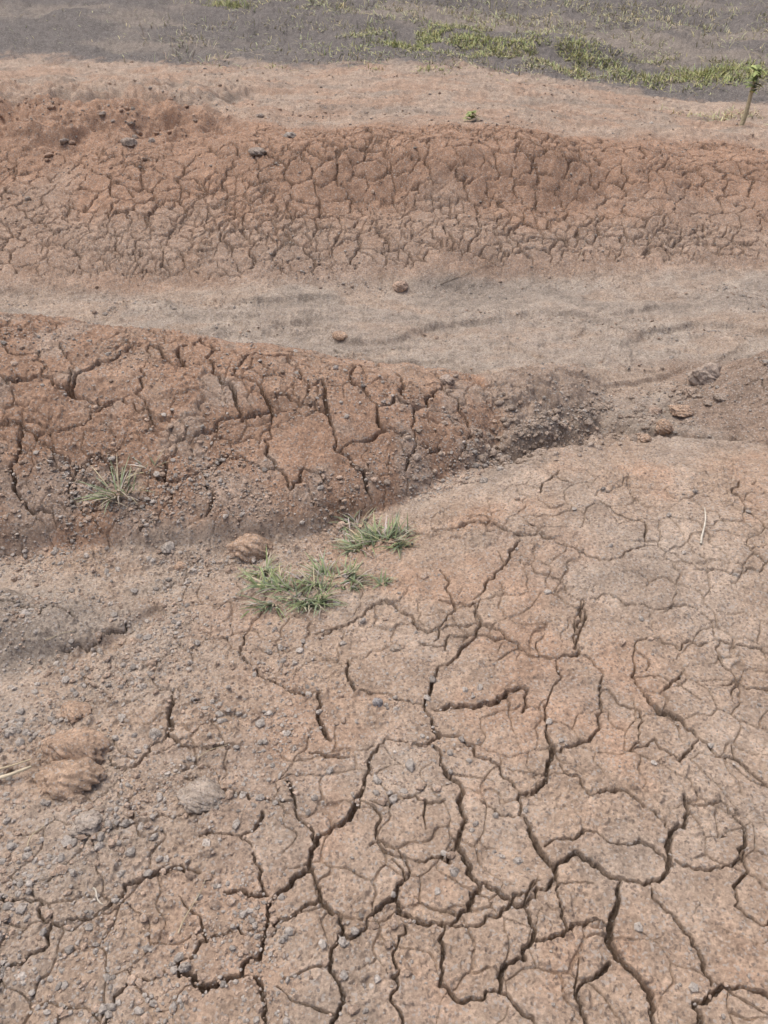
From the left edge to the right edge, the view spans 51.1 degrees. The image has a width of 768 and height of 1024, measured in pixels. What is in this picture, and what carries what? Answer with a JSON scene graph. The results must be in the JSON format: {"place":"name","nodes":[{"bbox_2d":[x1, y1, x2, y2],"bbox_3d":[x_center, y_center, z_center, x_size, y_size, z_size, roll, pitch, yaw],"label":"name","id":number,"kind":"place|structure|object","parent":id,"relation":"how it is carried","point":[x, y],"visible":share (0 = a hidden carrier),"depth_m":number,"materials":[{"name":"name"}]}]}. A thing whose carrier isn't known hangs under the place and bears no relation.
{"place":"outdoors","nodes":[
{"label":"outdoors","id":0,"kind":"place"},
{"bbox_2d":[0,314,616,577],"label":"gravel","id":1,"kind":"structure","parent":0,"point":[339,525],"depth_m":2.60,"materials":[{"name":"brown gravel"}]},
{"bbox_2d":[0,0,767,1023],"bbox_3d":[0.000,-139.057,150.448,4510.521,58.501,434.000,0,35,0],"label":"ground","id":2,"kind":"structure","parent":0,"point":[702,886],"depth_m":2.52,"materials":[{"name":"soil"}]},
{"bbox_2d":[4,727,18,736],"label":"rock","id":3,"kind":"object","parent":2,"relation":"on","point":[11,731],"visible":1,"depth_m":1.86,"materials":[{"name":"stone"}]},
{"bbox_2d":[0,759,30,768],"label":"dry straw","id":4,"kind":"object","parent":2,"relation":"on","point":[14,764],"visible":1,"depth_m":1.77,"materials":[{"name":"beige plant"}]},
{"bbox_2d":[0,765,31,779],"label":"dry straw","id":5,"kind":"object","parent":2,"relation":"on","point":[14,772],"visible":1,"depth_m":1.75,"materials":[{"name":"beige plant"}]},
{"bbox_2d":[33,757,107,800],"bbox_3d":[-0.687,0.584,1.756,0.161,0.065,0.102,0,35,0],"label":"rock","id":6,"kind":"object","parent":2,"relation":"on","point":[65,779],"visible":1,"depth_m":1.74,"materials":[{"name":"stone"}]},
{"bbox_2d":[40,726,111,764],"bbox_3d":[-0.702,0.536,1.830,0.165,0.092,0.117,0,35,0],"label":"rock","id":7,"kind":"object","parent":2,"relation":"on","point":[81,742],"visible":0.78,"depth_m":1.81,"materials":[{"name":"stone"}]},
{"bbox_2d":[60,700,91,721],"bbox_3d":[-0.736,0.475,1.921,0.080,0.034,0.068,0,35,0],"label":"rock","id":8,"kind":"object","parent":2,"relation":"on","point":[74,710],"visible":1,"depth_m":1.91,"materials":[{"name":"stone"}]},
{"bbox_2d":[69,809,102,836],"bbox_3d":[-0.619,0.647,1.673,0.070,0.031,0.062,0,35,0],"label":"rock","id":9,"kind":"object","parent":2,"relation":"on","point":[87,822],"visible":1,"depth_m":1.66,"materials":[{"name":"stone"}]},
{"bbox_2d":[92,887,102,904],"bbox_3d":[-0.553,0.740,1.549,0.007,0.007,0.044,-24,41,-30],"label":"dry straw","id":10,"kind":"object","parent":2,"relation":"on","point":[94,889],"visible":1,"depth_m":1.55,"materials":[{"name":"beige plant"}]},
{"bbox_2d":[73,453,150,513],"bbox_3d":[-0.819,-0.091,2.477,0.280,0.106,0.256,0,35,0],"label":"grass tuft","id":11,"kind":"object","parent":2,"relation":"on","point":[101,496],"visible":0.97,"depth_m":2.48,"materials":[{"name":"green plant"}]},
{"bbox_2d":[120,137,137,145],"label":"rock","id":12,"kind":"object","parent":2,"relation":"on","point":[127,141],"visible":1,"depth_m":5.03,"materials":[{"name":"stone"}]},
{"bbox_2d":[0,82,284,200],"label":"soil clods","id":13,"kind":"object","parent":2,"relation":"on","point":[73,142],"visible":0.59,"depth_m":5.32,"materials":[{"name":"soil"}]},
{"bbox_2d":[128,453,164,476],"bbox_3d":[-0.750,-0.163,2.525,0.145,0.056,0.105,-14,37,-19],"label":"grass tuft","id":14,"kind":"object","parent":2,"relation":"on","point":[140,463],"visible":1,"depth_m":2.52,"materials":[{"name":"plant"}]},
{"bbox_2d":[149,727,162,737],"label":"rock","id":15,"kind":"object","parent":2,"relation":"on","point":[153,732],"visible":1,"depth_m":1.86,"materials":[{"name":"stone"}]},
{"bbox_2d":[160,541,174,552],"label":"rock","id":16,"kind":"object","parent":2,"relation":"on","point":[168,547],"visible":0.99,"depth_m":2.43,"materials":[{"name":"stone"}]},
{"bbox_2d":[174,561,186,570],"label":"rock","id":17,"kind":"object","parent":2,"relation":"on","point":[179,565],"visible":1,"depth_m":2.41,"materials":[{"name":"stone"}]},
{"bbox_2d":[178,962,190,972],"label":"rock","id":18,"kind":"object","parent":2,"relation":"on","point":[185,967],"visible":1,"depth_m":1.43,"materials":[{"name":"stone"}]},
{"bbox_2d":[178,879,205,933],"bbox_3d":[-0.365,0.750,1.533,0.006,0.008,0.110,11,36,15],"label":"dry straw","id":19,"kind":"object","parent":2,"relation":"on","point":[190,908],"visible":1,"depth_m":1.52,"materials":[{"name":"beige plant"}]},
{"bbox_2d":[176,777,225,813],"bbox_3d":[-0.391,0.608,1.720,0.100,0.044,0.086,-16,38,-22],"label":"rock","id":20,"kind":"object","parent":2,"relation":"on","point":[198,795],"visible":1,"depth_m":1.71,"materials":[{"name":"stone"}]},
{"bbox_2d":[225,533,272,562],"bbox_3d":[-0.404,0.112,2.461,0.144,0.082,0.103,-16,38,-22],"label":"rock","id":21,"kind":"object","parent":2,"relation":"on","point":[247,546],"visible":0.94,"depth_m":2.43,"materials":[{"name":"stone"}]},
{"bbox_2d":[248,147,265,155],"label":"rock","id":22,"kind":"object","parent":2,"relation":"on","point":[255,151],"visible":1,"depth_m":4.87,"materials":[{"name":"stone"}]},
{"bbox_2d":[234,546,282,579],"bbox_3d":[-0.349,0.171,2.356,0.147,0.062,0.173,28,44,34],"label":"grass tuft","id":23,"kind":"object","parent":2,"relation":"on","point":[267,561],"visible":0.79,"depth_m":2.37,"materials":[{"name":"green plant"}]},
{"bbox_2d":[283,132,295,137],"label":"rock","id":24,"kind":"object","parent":2,"relation":"on","point":[290,134],"visible":1,"depth_m":5.05,"materials":[{"name":"stone"}]},
{"bbox_2d":[236,563,348,621],"bbox_3d":[-0.259,0.210,2.261,0.340,0.070,0.258,0,35,0],"label":"grass tuft","id":25,"kind":"object","parent":2,"relation":"on","point":[277,584],"visible":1,"depth_m":2.26,"materials":[{"name":"green plant"}]},
{"bbox_2d":[284,548,379,594],"bbox_3d":[-0.141,0.174,2.314,0.289,0.064,0.202,0,35,0],"label":"grass tuft","id":26,"kind":"object","parent":2,"relation":"on","point":[318,571],"visible":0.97,"depth_m":2.33,"materials":[{"name":"green plant"}]},
{"bbox_2d":[332,331,347,339],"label":"rock","id":27,"kind":"object","parent":2,"relation":"on","point":[339,335],"visible":1,"depth_m":3.83,"materials":[{"name":"stone"}]},
{"bbox_2d":[328,510,390,535],"bbox_3d":[-0.083,0.017,2.566,0.208,0.063,0.154,-11,37,-16],"label":"grass tuft","id":28,"kind":"object","parent":2,"relation":"on","point":[351,519],"visible":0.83,"depth_m":2.58,"materials":[{"name":"green plant"}]},
{"bbox_2d":[325,510,418,558],"bbox_3d":[-0.032,0.079,2.454,0.303,0.092,0.217,0,35,0],"label":"grass tuft","id":29,"kind":"object","parent":2,"relation":"on","point":[370,535],"visible":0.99,"depth_m":2.47,"materials":[{"name":"green plant"}]},
{"bbox_2d":[372,698,382,706],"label":"rock","id":30,"kind":"object","parent":2,"relation":"on","point":[378,702],"visible":1,"depth_m":1.94,"materials":[{"name":"stone"}]},
{"bbox_2d":[0,439,767,1023],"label":"gravel","id":31,"kind":"structure","parent":2,"relation":"on","point":[70,843],"depth_m":1.75,"materials":[{"name":"gravel"}]},
{"bbox_2d":[0,250,767,457],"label":"gravel","id":32,"kind":"structure","parent":2,"relation":"on","point":[393,348],"depth_m":3.43,"materials":[{"name":"brown gravel"}]},
{"bbox_2d":[0,48,767,292],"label":"soil clods","id":33,"kind":"object","parent":2,"relation":"on","point":[371,118],"visible":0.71,"depth_m":5.62,"materials":[{"name":"soil"}]},
{"bbox_2d":[371,570,396,589],"bbox_3d":[0.001,0.190,2.302,0.083,0.032,0.070,-6,35,-8],"label":"grass tuft","id":34,"kind":"object","parent":2,"relation":"on","point":[385,581],"visible":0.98,"depth_m":2.30,"materials":[{"name":"green plant"}]},
{"bbox_2d":[389,645,400,651],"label":"rock","id":35,"kind":"object","parent":2,"relation":"on","point":[394,648],"visible":1,"depth_m":2.08,"materials":[{"name":"stone"}]},
{"bbox_2d":[392,280,408,291],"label":"rock","id":36,"kind":"object","parent":2,"relation":"on","point":[399,286],"visible":1,"depth_m":4.38,"materials":[{"name":"stone"}]},
{"bbox_2d":[439,374,454,385],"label":"rock","id":37,"kind":"object","parent":2,"relation":"on","point":[445,379],"visible":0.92,"depth_m":3.01,"materials":[{"name":"stone"}]},
{"bbox_2d":[441,260,497,283],"bbox_3d":[0.479,-1.331,4.458,0.378,0.086,0.008,-15,38,-21],"label":"dry straw","id":38,"kind":"object","parent":2,"relation":"on","point":[467,272],"visible":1,"depth_m":4.45,"materials":[{"name":"beige plant"}]},
{"bbox_2d":[462,110,479,120],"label":"weed plant","id":39,"kind":"object","parent":2,"relation":"on","point":[469,113],"visible":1,"depth_m":5.30,"materials":[{"name":"green plant"}]},
{"bbox_2d":[479,477,487,482],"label":"rock","id":40,"kind":"object","parent":2,"relation":"on","point":[483,480],"visible":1,"depth_m":2.68,"materials":[{"name":"stone"}]},
{"bbox_2d":[353,366,748,517],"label":"soil clods","id":41,"kind":"object","parent":2,"relation":"on","point":[534,452],"visible":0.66,"depth_m":2.99,"materials":[{"name":"soil"}]},
{"bbox_2d":[638,434,651,441],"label":"rock","id":42,"kind":"object","parent":2,"relation":"on","point":[644,437],"visible":1,"depth_m":2.85,"materials":[{"name":"stone"}]},
{"bbox_2d":[648,407,662,414],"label":"rock","id":43,"kind":"object","parent":2,"relation":"on","point":[655,410],"visible":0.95,"depth_m":3.19,"materials":[{"name":"stone"}]},
{"bbox_2d":[655,419,673,433],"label":"rock","id":44,"kind":"object","parent":2,"relation":"on","point":[663,426],"visible":1,"depth_m":3.08,"materials":[{"name":"stone"}]},
{"bbox_2d":[668,404,693,417],"bbox_3d":[1.181,-0.402,3.186,0.096,0.049,0.092,0,35,0],"label":"rock","id":45,"kind":"object","parent":2,"relation":"on","point":[678,410],"visible":1,"depth_m":3.16,"materials":[{"name":"stone"}]},
{"bbox_2d":[682,386,697,396],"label":"rock","id":46,"kind":"object","parent":2,"relation":"on","point":[688,391],"visible":0.96,"depth_m":3.24,"materials":[{"name":"stone"}]},
{"bbox_2d":[700,507,705,543],"bbox_3d":[0.957,0.042,2.406,0.010,0.038,0.148,12,37,16],"label":"dry straw","id":47,"kind":"object","parent":2,"relation":"on","point":[701,538],"visible":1,"depth_m":2.39,"materials":[{"name":"beige plant"}]},
{"bbox_2d":[687,362,721,385],"bbox_3d":[1.311,-0.564,3.286,0.139,0.099,0.121,8,36,11],"label":"rock","id":48,"kind":"object","parent":2,"relation":"on","point":[705,373],"visible":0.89,"depth_m":3.25,"materials":[{"name":"stone"}]},
{"bbox_2d":[712,393,726,400],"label":"rock","id":49,"kind":"object","parent":2,"relation":"on","point":[718,396],"visible":1,"depth_m":3.16,"materials":[{"name":"stone"}]},
{"bbox_2d":[739,64,767,125],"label":"sapling","id":50,"kind":"object","parent":2,"relation":"on","point":[756,74],"visible":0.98,"depth_m":6.24,"materials":[{"name":"green plant"}]},
{"bbox_2d":[5,0,767,124],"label":"hill grass","id":51,"kind":"structure","parent":0,"point":[466,37],"depth_m":8.82,"materials":[{"name":"green plant"}]}
]}

